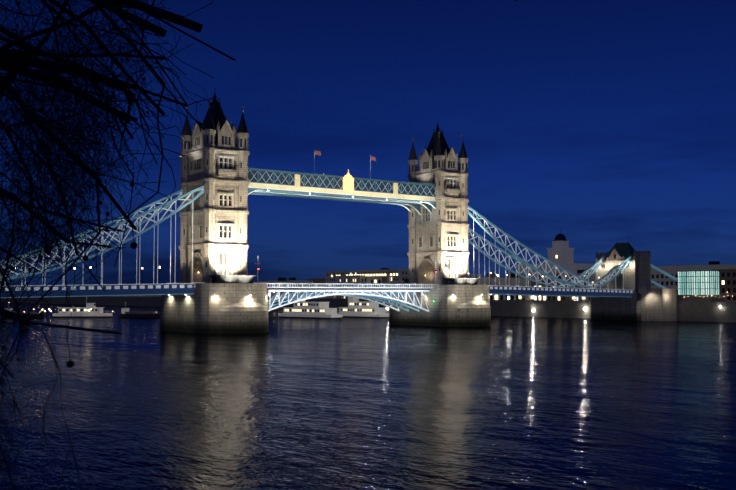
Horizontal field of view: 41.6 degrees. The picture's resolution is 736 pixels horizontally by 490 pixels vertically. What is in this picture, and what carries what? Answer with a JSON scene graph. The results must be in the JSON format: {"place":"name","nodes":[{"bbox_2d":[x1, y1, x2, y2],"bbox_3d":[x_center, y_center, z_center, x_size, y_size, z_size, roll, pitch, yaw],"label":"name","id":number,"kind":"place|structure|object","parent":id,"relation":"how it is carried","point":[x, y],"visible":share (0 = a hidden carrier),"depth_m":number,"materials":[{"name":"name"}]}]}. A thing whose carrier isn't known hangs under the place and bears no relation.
{"place":"outdoors","nodes":[
{"label":"outdoors","id":0,"kind":"place"},
{"bbox_2d":[0,302,735,489],"bbox_3d":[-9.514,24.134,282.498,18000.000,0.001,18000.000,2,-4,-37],"label":"river water","id":1,"kind":"structure","parent":0,"point":[499,403],"depth_m":88.23,"materials":[{"name":"blue liquid"}]},
{"bbox_2d":[1,308,45,317],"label":"boat","id":2,"kind":"object","parent":1,"relation":"on","point":[33,314],"visible":0.42,"depth_m":393.30,"materials":[{"name":"black"}]},
{"bbox_2d":[53,296,111,317],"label":"moored boat","id":3,"kind":"object","parent":1,"relation":"on","point":[84,312],"visible":0.83,"depth_m":396.18,"materials":[{"name":"white metal"}]},
{"bbox_2d":[118,302,159,316],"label":"moored barge","id":4,"kind":"object","parent":1,"relation":"on","point":[125,312],"visible":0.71,"depth_m":397.85,"materials":[{"name":"black metal"}]},
{"bbox_2d":[160,283,268,333],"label":"pier","id":5,"kind":"structure","parent":1,"relation":"in","point":[220,308],"depth_m":243.47,"materials":[{"name":"stone"}]},
{"bbox_2d":[179,88,249,285],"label":"tower","id":6,"kind":"structure","parent":5,"relation":"on","point":[215,163],"depth_m":256.03,"materials":[{"name":"stone"}]},
{"bbox_2d":[248,149,435,214],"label":"walkways","id":7,"kind":"structure","parent":6,"relation":"attached to","point":[348,187],"depth_m":279.60,"materials":[{"name":"beige paint"}]},
{"bbox_2d":[278,298,341,318],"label":"tour boat","id":8,"kind":"object","parent":1,"relation":"on","point":[315,310],"visible":0.79,"depth_m":383.99,"materials":[{"name":"white metal"}]},
{"bbox_2d":[337,297,388,317],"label":"tour boat","id":9,"kind":"object","parent":1,"relation":"on","point":[356,308],"visible":0.83,"depth_m":394.25,"materials":[{"name":"white metal"}]},
{"bbox_2d":[389,285,490,326],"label":"pier","id":10,"kind":"structure","parent":1,"relation":"in","point":[459,306],"depth_m":291.80,"materials":[{"name":"stone"}]},
{"bbox_2d":[209,261,479,284],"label":"pier buildings","id":11,"kind":"structure","parent":10,"relation":"on","point":[249,279],"depth_m":250.79,"materials":[{"name":"beige glass"}]},
{"bbox_2d":[407,120,468,286],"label":"tower","id":12,"kind":"structure","parent":10,"relation":"on","point":[439,235],"depth_m":304.52,"materials":[{"name":"stone"}]},
{"bbox_2d":[0,296,735,321],"bbox_3d":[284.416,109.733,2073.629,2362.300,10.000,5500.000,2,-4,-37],"label":"embankment wall","id":13,"kind":"structure","parent":0,"point":[706,311],"depth_m":406.46,"materials":[{"name":"grey stone"}]},
{"bbox_2d":[42,190,727,312],"bbox_3d":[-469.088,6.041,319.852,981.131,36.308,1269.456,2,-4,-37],"label":"lamp bulbs","id":14,"kind":"object","parent":13,"relation":"on","point":[423,294],"visible":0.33,"depth_m":336.24,"materials":[{"name":"white glass"}]},
{"bbox_2d":[591,242,677,320],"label":"abutment tower","id":15,"kind":"structure","parent":13,"relation":"on","point":[645,301],"depth_m":354.04,"materials":[{"name":"stone"}]},
{"bbox_2d":[0,0,735,285],"label":"sky","id":16,"kind":"structure","parent":0,"point":[599,125],"materials":[{"name":"blue"}]},
{"bbox_2d":[110,234,735,301],"bbox_3d":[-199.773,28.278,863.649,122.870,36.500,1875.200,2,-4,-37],"label":"buildings","id":17,"kind":"structure","parent":0,"point":[713,281],"depth_m":446.93,"materials":[{"name":"paint"}]},
{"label":"abutment tower","id":18,"kind":"object","parent":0,"visible":0},
{"bbox_2d":[0,282,632,311],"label":"bridge deck","id":19,"kind":"structure","parent":18,"relation":"attached to","point":[315,291],"depth_m":275.01,"materials":[{"name":"blue metal"}]},
{"bbox_2d":[14,265,599,288],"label":"street lamps","id":20,"kind":"object","parent":19,"relation":"on","point":[160,267],"visible":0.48,"depth_m":252.46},
{"bbox_2d":[0,185,676,288],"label":"suspension chains","id":21,"kind":"object","parent":18,"relation":"attached to","point":[572,282],"visible":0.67,"depth_m":311.10,"materials":[{"name":"blue metal"}]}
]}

